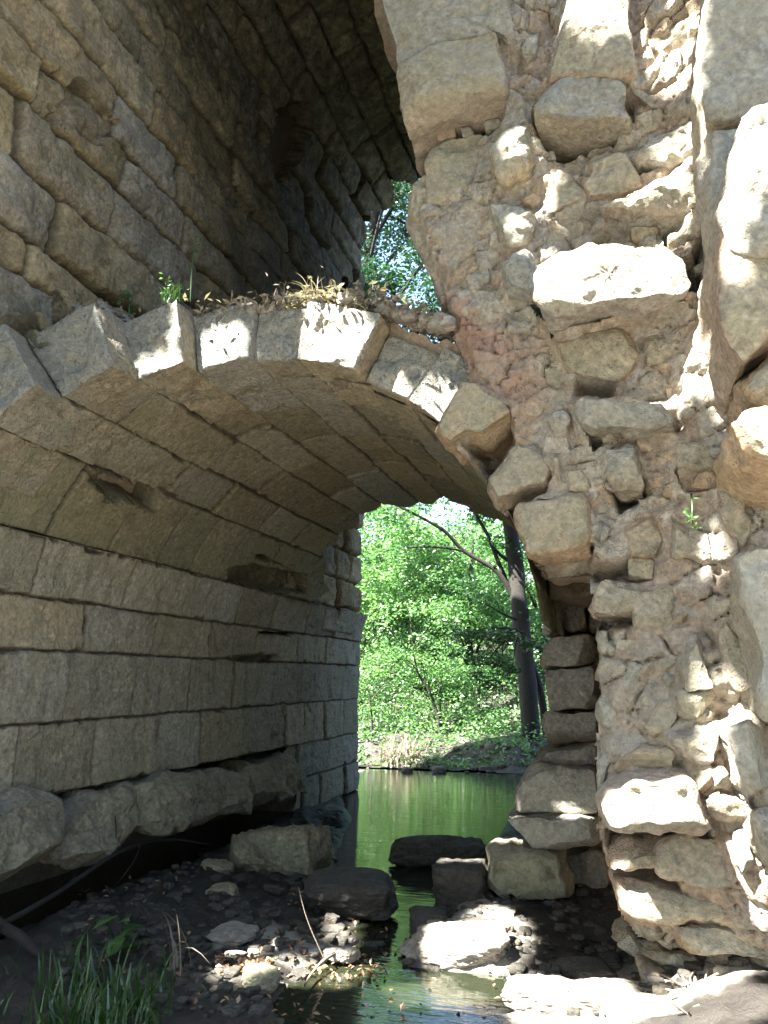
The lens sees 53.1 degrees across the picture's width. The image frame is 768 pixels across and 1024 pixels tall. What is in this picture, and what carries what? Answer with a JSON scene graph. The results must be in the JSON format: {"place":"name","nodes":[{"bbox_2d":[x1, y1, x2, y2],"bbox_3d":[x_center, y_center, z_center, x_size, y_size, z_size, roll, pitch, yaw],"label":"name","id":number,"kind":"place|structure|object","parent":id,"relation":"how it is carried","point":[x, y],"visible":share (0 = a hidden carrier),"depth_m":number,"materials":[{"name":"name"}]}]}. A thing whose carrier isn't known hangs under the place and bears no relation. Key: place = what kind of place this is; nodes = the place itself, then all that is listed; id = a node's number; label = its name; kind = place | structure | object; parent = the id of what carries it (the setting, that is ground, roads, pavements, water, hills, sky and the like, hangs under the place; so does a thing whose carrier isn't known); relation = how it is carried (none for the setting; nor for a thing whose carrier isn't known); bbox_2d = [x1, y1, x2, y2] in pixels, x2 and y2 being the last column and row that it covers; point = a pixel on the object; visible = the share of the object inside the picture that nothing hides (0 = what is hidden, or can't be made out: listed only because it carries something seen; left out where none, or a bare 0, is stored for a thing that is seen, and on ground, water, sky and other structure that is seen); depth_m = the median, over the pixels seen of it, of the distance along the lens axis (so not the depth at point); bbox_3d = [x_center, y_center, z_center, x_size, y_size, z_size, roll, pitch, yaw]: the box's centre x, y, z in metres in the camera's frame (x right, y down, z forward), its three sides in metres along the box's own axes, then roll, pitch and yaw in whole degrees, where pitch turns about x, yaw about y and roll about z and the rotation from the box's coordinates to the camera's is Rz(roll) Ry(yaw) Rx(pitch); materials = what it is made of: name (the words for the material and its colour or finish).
{"place":"outdoors","nodes":[
{"label":"outdoors","id":0,"kind":"place"},
{"bbox_2d":[0,766,601,1023],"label":"water","id":1,"kind":"structure","parent":0,"point":[385,809],"depth_m":6.25,"materials":[{"name":"green liquid"}]},
{"bbox_2d":[263,955,277,960],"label":"cobble","id":2,"kind":"object","parent":1,"relation":"on","point":[275,957],"visible":0.28,"depth_m":4.32,"materials":[{"name":"stone"}]},
{"bbox_2d":[288,967,310,981],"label":"bed stone","id":3,"kind":"object","parent":1,"relation":"in","point":[299,972],"visible":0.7,"depth_m":4.20,"materials":[{"name":"beige stone"}]},
{"bbox_2d":[306,945,324,956],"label":"cobble","id":4,"kind":"object","parent":1,"relation":"on","point":[313,950],"visible":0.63,"depth_m":4.46,"materials":[{"name":"grey stone"}]},
{"bbox_2d":[298,887,359,986],"bbox_3d":[-0.355,2.339,4.383,0.170,0.415,0.710,-5,-13,21],"label":"branch","id":5,"kind":"object","parent":1,"relation":"on","point":[329,956],"visible":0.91,"depth_m":4.28,"materials":[{"name":"brown wood"}]},
{"bbox_2d":[322,945,360,963],"bbox_3d":[-0.252,2.540,4.414,0.222,0.081,0.133,-4,-13,17],"label":"flat slab","id":6,"kind":"object","parent":1,"relation":"on","point":[348,954],"depth_m":4.38,"materials":[{"name":"beige stone"}]},
{"bbox_2d":[388,835,463,866],"bbox_3d":[0.417,2.982,6.766,0.760,0.256,0.264,-1,-12,6],"label":"boulder","id":7,"kind":"object","parent":1,"relation":"on","point":[419,850],"visible":0.6,"depth_m":6.68,"materials":[{"name":"grey stone"}]},
{"bbox_2d":[427,919,452,923],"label":"cobble","id":8,"kind":"object","parent":1,"relation":"on","point":[434,921],"visible":0.23,"depth_m":4.88,"materials":[{"name":"grey stone"}]},
{"bbox_2d":[397,920,510,969],"bbox_3d":[0.418,2.522,4.505,0.696,0.224,0.459,-4,-13,17],"label":"flat slab","id":9,"kind":"object","parent":1,"relation":"on","point":[448,945],"depth_m":4.34,"materials":[{"name":"beige stone"}]},
{"bbox_2d":[431,857,488,904],"bbox_3d":[0.554,2.680,5.510,0.414,0.338,0.428,-4,-13,17],"label":"boulder","id":10,"kind":"object","parent":1,"relation":"on","point":[459,880],"visible":0.74,"depth_m":5.36,"materials":[{"name":"grey stone"}]},
{"bbox_2d":[470,904,515,920],"bbox_3d":[0.715,2.682,5.118,0.331,0.096,0.263,-4,-13,17],"label":"flat slab","id":11,"kind":"object","parent":1,"relation":"on","point":[508,912],"depth_m":5.04,"materials":[{"name":"beige stone"}]},
{"bbox_2d":[0,577,767,1023],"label":"ground","id":12,"kind":"structure","parent":0,"point":[734,995],"depth_m":4.78,"materials":[{"name":"brown soil"}]},
{"bbox_2d":[0,916,49,959],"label":"branch","id":13,"kind":"object","parent":12,"relation":"on","point":[18,935],"visible":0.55,"depth_m":4.12,"materials":[{"name":"brown plant"}]},
{"bbox_2d":[0,924,184,1023],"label":"grass","id":14,"kind":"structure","parent":12,"relation":"on","point":[107,1016],"depth_m":3.56,"materials":[{"name":"green plant"}]},
{"bbox_2d":[0,817,210,927],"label":"branch","id":15,"kind":"object","parent":12,"relation":"on","point":[20,914],"visible":0.99,"depth_m":5.17,"materials":[{"name":"brown plant"}]},
{"bbox_2d":[165,891,183,897],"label":"bed stone","id":16,"kind":"object","parent":12,"relation":"on","point":[174,894],"visible":0.81,"depth_m":5.30,"materials":[{"name":"grey stone"}]},
{"bbox_2d":[146,900,210,975],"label":"grass tuft","id":17,"kind":"object","parent":12,"relation":"on","point":[174,956],"visible":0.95,"depth_m":4.02,"materials":[{"name":"beige plant"}]},
{"bbox_2d":[174,870,189,875],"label":"bed stone","id":18,"kind":"object","parent":12,"relation":"on","point":[181,873],"visible":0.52,"depth_m":6.04,"materials":[{"name":"grey stone"}]},
{"bbox_2d":[197,950,212,956],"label":"bed stone","id":19,"kind":"object","parent":12,"relation":"on","point":[209,952],"visible":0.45,"depth_m":4.48,"materials":[{"name":"grey stone"}]},
{"bbox_2d":[0,0,421,893],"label":"side wall","id":20,"kind":"structure","parent":12,"relation":"on","point":[146,142],"depth_m":7.08,"materials":[{"name":"stone"}]},
{"bbox_2d":[467,506,479,513],"bbox_3d":[1.094,-3.327,8.732,5.769,8.654,6.656,-4,-13,17],"label":"vault mass","id":21,"kind":"object","parent":20,"relation":"attached to","point":[473,511],"depth_m":11.20,"materials":[{"name":"stone"}]},
{"bbox_2d":[199,858,233,872],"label":"cobble","id":22,"kind":"object","parent":12,"relation":"on","point":[219,865],"visible":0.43,"depth_m":6.02,"materials":[{"name":"stone"}]},
{"bbox_2d":[211,903,224,910],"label":"bed stone","id":23,"kind":"object","parent":12,"relation":"on","point":[220,905],"visible":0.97,"depth_m":5.13,"materials":[{"name":"grey stone"}]},
{"bbox_2d":[205,882,238,895],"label":"cobble","id":24,"kind":"object","parent":12,"relation":"on","point":[229,888],"visible":0.49,"depth_m":5.48,"materials":[{"name":"stone"}]},
{"bbox_2d":[206,920,259,946],"bbox_3d":[-0.930,2.620,4.766,0.324,0.087,0.272,-4,-13,17],"label":"flat slab","id":25,"kind":"object","parent":12,"relation":"on","point":[237,933],"depth_m":4.69,"materials":[{"name":"grey stone"}]},
{"bbox_2d":[224,950,246,960],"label":"cobble","id":26,"kind":"object","parent":12,"relation":"on","point":[231,952],"visible":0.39,"depth_m":4.38,"materials":[{"name":"beige stone"}]},
{"bbox_2d":[227,914,253,923],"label":"bed stone","id":27,"kind":"object","parent":12,"relation":"on","point":[246,919],"visible":0.44,"depth_m":4.97,"materials":[{"name":"grey stone"}]},
{"bbox_2d":[237,984,245,989],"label":"bed stone","id":28,"kind":"object","parent":12,"relation":"on","point":[240,986],"visible":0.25,"depth_m":3.92,"materials":[{"name":"grey stone"}]},
{"bbox_2d":[247,949,261,958],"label":"cobble","id":29,"kind":"object","parent":12,"relation":"on","point":[253,951],"visible":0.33,"depth_m":4.40,"materials":[{"name":"beige stone"}]},
{"bbox_2d":[242,963,280,993],"bbox_3d":[-0.642,2.422,3.967,0.209,0.135,0.168,-4,-13,17],"label":"cobble","id":30,"kind":"object","parent":12,"relation":"on","point":[265,976],"visible":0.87,"depth_m":3.93,"materials":[{"name":"stone"}]},
{"bbox_2d":[258,939,272,945],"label":"bed stone","id":31,"kind":"object","parent":12,"relation":"on","point":[265,941],"visible":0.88,"depth_m":4.51,"materials":[{"name":"grey stone"}]},
{"bbox_2d":[262,999,271,1009],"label":"bed stone","id":32,"kind":"object","parent":12,"relation":"on","point":[268,1004],"visible":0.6,"depth_m":3.76,"materials":[{"name":"grey stone"}]},
{"bbox_2d":[259,959,274,963],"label":"bed stone","id":33,"kind":"object","parent":12,"relation":"on","point":[266,961],"visible":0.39,"depth_m":4.24,"materials":[{"name":"beige stone"}]},
{"bbox_2d":[271,910,281,918],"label":"bed stone","id":34,"kind":"object","parent":12,"relation":"on","point":[276,914],"visible":1,"depth_m":5.08,"materials":[{"name":"grey stone"}]},
{"bbox_2d":[273,890,281,894],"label":"bed stone","id":35,"kind":"object","parent":12,"relation":"on","point":[275,892],"visible":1,"depth_m":5.57,"materials":[{"name":"grey stone"}]},
{"bbox_2d":[229,823,333,876],"bbox_3d":[-0.879,2.781,6.332,0.814,0.423,0.554,-4,-13,17],"label":"squared block","id":36,"kind":"object","parent":12,"relation":"on","point":[305,850],"depth_m":6.15,"materials":[{"name":"stone"}]},
{"bbox_2d":[283,940,296,948],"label":"bed stone","id":37,"kind":"object","parent":12,"relation":"on","point":[291,943],"visible":0.98,"depth_m":4.44,"materials":[{"name":"grey stone"}]},
{"bbox_2d":[297,923,313,934],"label":"bed stone","id":38,"kind":"object","parent":12,"relation":"on","point":[302,928],"visible":0.84,"depth_m":4.86,"materials":[{"name":"grey stone"}]},
{"bbox_2d":[307,902,325,912],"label":"flat slab","id":39,"kind":"structure","parent":12,"relation":"on","point":[310,904],"depth_m":5.29,"materials":[{"name":"grey stone"}]},
{"bbox_2d":[320,922,346,935],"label":"bed stone","id":40,"kind":"object","parent":12,"relation":"on","point":[338,928],"visible":0.82,"depth_m":4.90,"materials":[{"name":"beige stone"}]},
{"bbox_2d":[324,913,339,923],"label":"cobble","id":41,"kind":"object","parent":40,"relation":"on","point":[332,918],"visible":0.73,"depth_m":4.97,"materials":[{"name":"beige stone"}]},
{"bbox_2d":[303,866,398,920],"bbox_3d":[-0.224,2.655,5.356,0.639,0.285,0.536,-4,-13,17],"label":"boulder","id":42,"kind":"object","parent":12,"relation":"on","point":[361,893],"visible":0.99,"depth_m":5.17,"materials":[{"name":"grey stone"}]},
{"bbox_2d":[370,911,390,920],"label":"cobble","id":43,"kind":"object","parent":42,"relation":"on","point":[384,915],"visible":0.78,"depth_m":5.12,"materials":[{"name":"grey stone"}]},
{"bbox_2d":[362,512,381,566],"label":"slope tree","id":44,"kind":"object","parent":12,"relation":"on","point":[369,526],"depth_m":26.80,"materials":[{"name":"green plant"}]},
{"bbox_2d":[78,862,671,1023],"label":"leaf litter","id":45,"kind":"object","parent":12,"relation":"on","point":[244,959],"visible":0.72,"depth_m":4.23,"materials":[{"name":"brown plant"}]},
{"bbox_2d":[365,941,385,946],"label":"bed stone","id":46,"kind":"object","parent":12,"relation":"on","point":[374,943],"visible":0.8,"depth_m":4.71,"materials":[{"name":"grey stone"}]},
{"bbox_2d":[358,628,401,699],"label":"shrub","id":47,"kind":"object","parent":12,"relation":"on","point":[374,648],"visible":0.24,"depth_m":19.94,"materials":[{"name":"green plant"}]},
{"bbox_2d":[357,674,419,741],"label":"shrub","id":48,"kind":"object","parent":12,"relation":"on","point":[378,730],"visible":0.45,"depth_m":15.99,"materials":[{"name":"green plant"}]},
{"bbox_2d":[355,505,437,697],"bbox_3d":[-0.668,1.928,20.580,4.506,6.928,4.938,-4,-13,17],"label":"slope tree","id":49,"kind":"object","parent":12,"relation":"on","point":[371,591],"visible":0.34,"depth_m":20.31,"materials":[{"name":"green plant"}]},
{"bbox_2d":[358,644,440,731],"bbox_3d":[0.127,4.328,18.286,2.222,2.398,2.966,9,-15,-35],"label":"shrub","id":50,"kind":"object","parent":12,"relation":"on","point":[376,662],"visible":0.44,"depth_m":18.12,"materials":[{"name":"green plant"}]},
{"bbox_2d":[361,180,453,342],"bbox_3d":[0.389,-2.846,16.637,5.388,16.213,4.755,-4,-13,17],"label":"dark tree","id":51,"kind":"object","parent":12,"relation":"on","point":[369,253],"visible":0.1,"depth_m":16.98,"materials":[{"name":"green plant"}]},
{"bbox_2d":[364,728,454,767],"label":"dry grass tuft","id":52,"kind":"object","parent":12,"relation":"on","point":[402,751],"visible":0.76,"depth_m":14.29,"materials":[{"name":"beige plant"}]},
{"bbox_2d":[364,600,468,736],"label":"sapling","id":53,"kind":"object","parent":12,"relation":"on","point":[414,656],"visible":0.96,"depth_m":17.07,"materials":[{"name":"green plant"}]},
{"bbox_2d":[357,517,478,673],"bbox_3d":[0.491,2.695,22.914,4.732,4.767,4.204,-4,-13,17],"label":"slope tree","id":54,"kind":"object","parent":12,"relation":"on","point":[410,558],"visible":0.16,"depth_m":22.33,"materials":[{"name":"green plant"}]},
{"bbox_2d":[375,603,467,706],"bbox_3d":[1.038,3.811,20.111,2.497,2.977,2.839,-4,-13,17],"label":"shrub","id":55,"kind":"object","parent":12,"relation":"on","point":[406,639],"visible":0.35,"depth_m":19.71,"materials":[{"name":"green plant"}]},
{"bbox_2d":[360,497,484,632],"bbox_3d":[-0.082,1.845,28.904,7.529,6.471,7.046,5,-13,-23],"label":"slope tree","id":56,"kind":"object","parent":12,"relation":"on","point":[421,508],"visible":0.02,"depth_m":27.93,"materials":[{"name":"green plant"}]},
{"bbox_2d":[392,655,484,725],"bbox_3d":[1.377,4.477,18.245,2.264,2.132,2.499,-4,-13,17],"label":"shrub","id":57,"kind":"object","parent":12,"relation":"on","point":[442,662],"visible":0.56,"depth_m":18.19,"materials":[{"name":"green plant"}]},
{"bbox_2d":[406,564,491,658],"bbox_3d":[2.052,3.362,22.226,2.796,3.572,2.645,-4,-13,17],"label":"shrub","id":58,"kind":"object","parent":12,"relation":"on","point":[439,594],"visible":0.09,"depth_m":22.46,"materials":[{"name":"green plant"}]},
{"bbox_2d":[358,734,540,775],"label":"bank stones","id":59,"kind":"object","parent":12,"relation":"on","point":[443,769],"visible":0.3,"depth_m":14.11,"materials":[{"name":"grey stone"}]},
{"bbox_2d":[357,178,546,741],"bbox_3d":[1.871,-2.214,16.953,7.211,15.002,3.915,-4,-13,17],"label":"beech tree","id":60,"kind":"object","parent":12,"relation":"on","point":[531,694],"visible":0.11,"depth_m":15.92,"materials":[{"name":"green plant"}]},
{"bbox_2d":[440,626,546,680],"bbox_3d":[2.140,2.767,15.030,2.094,1.050,0.737,-1,-12,7],"label":"spray","id":61,"kind":"object","parent":60,"relation":"attached to","point":[507,637],"visible":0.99,"depth_m":15.01,"materials":[{"name":"green plant"}]},
{"bbox_2d":[384,522,533,628],"bbox_3d":[1.957,2.705,29.528,7.793,4.623,7.022,-4,-13,17],"label":"slope tree","id":62,"kind":"object","parent":12,"relation":"on","point":[441,570],"visible":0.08,"depth_m":28.47,"materials":[{"name":"green plant"}]},
{"bbox_2d":[379,521,542,695],"bbox_3d":[2.326,2.748,20.747,4.613,4.643,4.382,5,-13,-20],"label":"slope tree","id":63,"kind":"object","parent":12,"relation":"on","point":[492,579],"visible":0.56,"depth_m":20.36,"materials":[{"name":"green plant"}]},
{"bbox_2d":[357,581,566,769],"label":"undergrowth","id":64,"kind":"object","parent":12,"relation":"on","point":[465,739],"visible":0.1,"depth_m":15.95,"materials":[{"name":"green plant"}]},
{"bbox_2d":[441,836,487,863],"bbox_3d":[0.709,2.947,6.625,0.438,0.250,0.334,-4,-13,17],"label":"boulder","id":65,"kind":"object","parent":12,"relation":"on","point":[471,847],"visible":0.53,"depth_m":6.51,"materials":[{"name":"grey stone"}]},
{"bbox_2d":[424,639,520,733],"bbox_3d":[2.114,4.232,17.915,2.500,2.546,2.699,3,-13,-14],"label":"shrub","id":66,"kind":"object","parent":12,"relation":"on","point":[478,696],"visible":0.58,"depth_m":17.40,"materials":[{"name":"green plant"}]},
{"bbox_2d":[464,917,487,920],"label":"bed stone","id":67,"kind":"object","parent":12,"relation":"on","point":[476,919],"visible":0.41,"depth_m":4.86,"materials":[{"name":"beige stone"}]},
{"bbox_2d":[422,509,538,611],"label":"slope tree","id":68,"kind":"object","parent":12,"relation":"on","point":[526,575],"visible":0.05,"depth_m":30.63,"materials":[{"name":"green plant"}]},
{"bbox_2d":[442,587,535,693],"bbox_3d":[2.893,3.553,20.153,2.057,3.195,2.691,-10,-16,39],"label":"shrub","id":69,"kind":"object","parent":12,"relation":"on","point":[494,645],"visible":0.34,"depth_m":20.08,"materials":[{"name":"green plant"}]},
{"bbox_2d":[458,512,550,667],"bbox_3d":[4.688,1.539,22.626,4.421,6.522,4.861,4,-13,-16],"label":"slope tree","id":70,"kind":"object","parent":12,"relation":"on","point":[532,597],"visible":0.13,"depth_m":22.52,"materials":[{"name":"green plant"}]},
{"bbox_2d":[499,899,510,904],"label":"bed stone","id":71,"kind":"object","parent":12,"relation":"on","point":[505,901],"visible":0.91,"depth_m":5.24,"materials":[{"name":"grey stone"}]},
{"bbox_2d":[500,625,553,727],"bbox_3d":[3.979,3.852,17.574,2.511,2.857,2.898,-4,-13,17],"label":"shrub","id":72,"kind":"object","parent":12,"relation":"on","point":[536,659],"visible":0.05,"depth_m":17.35,"materials":[{"name":"green plant"}]},
{"bbox_2d":[486,836,574,899],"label":"squared block","id":73,"kind":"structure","parent":12,"relation":"on","point":[519,868],"depth_m":5.36,"materials":[{"name":"stone"}]},
{"bbox_2d":[498,1011,577,1023],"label":"flat slab","id":74,"kind":"object","parent":12,"relation":"on","point":[519,1017],"depth_m":3.39,"materials":[{"name":"beige stone"}]},
{"bbox_2d":[500,974,576,1013],"bbox_3d":[0.771,2.360,3.746,0.374,0.159,0.304,-4,-13,17],"label":"flat slab","id":75,"kind":"object","parent":12,"relation":"on","point":[538,993],"depth_m":3.66,"materials":[{"name":"beige stone"}]},
{"bbox_2d":[507,581,611,888],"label":"pier","id":76,"kind":"structure","parent":12,"relation":"on","point":[555,808],"depth_m":5.73,"materials":[{"name":"stone"}]},
{"bbox_2d":[0,288,566,637],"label":"arch","id":77,"kind":"structure","parent":76,"relation":"on","point":[256,448],"depth_m":5.37,"materials":[{"name":"stone"}]},
{"bbox_2d":[116,288,136,317],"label":"weed","id":78,"kind":"object","parent":77,"relation":"on","point":[127,296],"visible":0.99,"depth_m":5.43,"materials":[{"name":"green plant"}]},
{"bbox_2d":[159,272,174,301],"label":"weed","id":79,"kind":"object","parent":77,"relation":"on","point":[165,283],"visible":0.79,"depth_m":5.37,"materials":[{"name":"green plant"}]},
{"bbox_2d":[152,277,186,303],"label":"green grass tuft","id":80,"kind":"object","parent":77,"relation":"on","point":[173,297],"visible":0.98,"depth_m":5.31,"materials":[{"name":"green plant"}]},
{"bbox_2d":[190,235,204,301],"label":"weed","id":81,"kind":"object","parent":77,"relation":"on","point":[192,268],"visible":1,"depth_m":5.34,"materials":[{"name":"green plant"}]},
{"bbox_2d":[43,266,453,341],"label":"ledge litter","id":82,"kind":"object","parent":77,"relation":"on","point":[373,301],"visible":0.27,"depth_m":4.88,"materials":[{"name":"beige plant"}]},
{"bbox_2d":[120,292,456,341],"bbox_3d":[-0.872,-1.249,5.146,2.788,0.490,0.497,-4,-13,17],"label":"ledge rubble","id":83,"kind":"object","parent":77,"relation":"on","point":[406,318],"visible":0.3,"depth_m":4.83,"materials":[{"name":"brown stone"}]},
{"bbox_2d":[254,282,311,305],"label":"dry grass tuft","id":84,"kind":"object","parent":83,"relation":"on","point":[283,293],"visible":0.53,"depth_m":4.99,"materials":[{"name":"beige plant"}]},
{"bbox_2d":[277,275,337,306],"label":"dry grass tuft","id":85,"kind":"object","parent":83,"relation":"on","point":[305,288],"visible":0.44,"depth_m":4.96,"materials":[{"name":"beige plant"}]},
{"bbox_2d":[342,296,371,311],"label":"dry grass tuft","id":86,"kind":"object","parent":77,"relation":"on","point":[361,307],"visible":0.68,"depth_m":4.88,"materials":[{"name":"beige plant"}]},
{"bbox_2d":[356,303,392,330],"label":"dry grass tuft","id":87,"kind":"object","parent":77,"relation":"on","point":[380,313],"visible":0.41,"depth_m":4.81,"materials":[{"name":"beige plant"}]},
{"bbox_2d":[374,0,767,975],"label":"ruined pier","id":88,"kind":"structure","parent":12,"relation":"on","point":[586,222],"depth_m":4.02,"materials":[{"name":"stone"}]},
{"bbox_2d":[683,493,700,529],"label":"weed","id":89,"kind":"object","parent":88,"relation":"attached to","point":[689,515],"visible":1,"depth_m":3.65,"materials":[{"name":"green plant"}]},
{"bbox_2d":[557,956,617,979],"bbox_3d":[1.109,2.479,4.144,0.353,0.091,0.226,-4,-13,17],"label":"boulder","id":90,"kind":"object","parent":12,"relation":"on","point":[578,967],"visible":0.85,"depth_m":4.11,"materials":[{"name":"grey stone"}]},
{"bbox_2d":[569,977,651,1012],"bbox_3d":[1.078,2.358,3.696,0.477,0.138,0.295,0,-12,-2],"label":"flat slab","id":91,"kind":"object","parent":12,"relation":"on","point":[586,994],"depth_m":3.69,"materials":[{"name":"beige stone"}]},
{"bbox_2d":[598,992,673,1023],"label":"flat slab","id":92,"kind":"object","parent":12,"relation":"on","point":[628,1008],"depth_m":3.44,"materials":[{"name":"beige stone"}]},
{"bbox_2d":[635,946,666,982],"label":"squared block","id":93,"kind":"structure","parent":12,"relation":"on","point":[646,965],"depth_m":3.88,"materials":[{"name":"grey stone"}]},
{"bbox_2d":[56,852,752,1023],"bbox_3d":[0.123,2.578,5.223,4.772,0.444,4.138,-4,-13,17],"label":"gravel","id":94,"kind":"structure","parent":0,"point":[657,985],"depth_m":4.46,"materials":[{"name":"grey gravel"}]},
{"bbox_2d":[71,915,148,963],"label":"broadleaf weed","id":95,"kind":"object","parent":94,"relation":"on","point":[113,946],"visible":0.73,"depth_m":4.18,"materials":[{"name":"green plant"}]},
{"bbox_2d":[409,905,447,933],"bbox_3d":[0.284,2.648,4.980,0.258,0.142,0.208,-1,-12,5],"label":"boulder","id":96,"kind":"object","parent":94,"relation":"on","point":[419,914],"visible":0.7,"depth_m":4.93,"materials":[{"name":"grey stone"}]},
{"bbox_2d":[661,970,718,1015],"bbox_3d":[1.396,2.150,3.408,0.296,0.164,0.599,-4,-13,17],"label":"twig heap","id":97,"kind":"object","parent":94,"relation":"on","point":[684,984],"visible":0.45,"depth_m":3.50,"materials":[{"name":"brown wood"}]},
{"bbox_2d":[361,185,531,578],"label":"sky","id":98,"kind":"structure","parent":0,"point":[459,507],"materials":[{"name":"white"}]}
]}

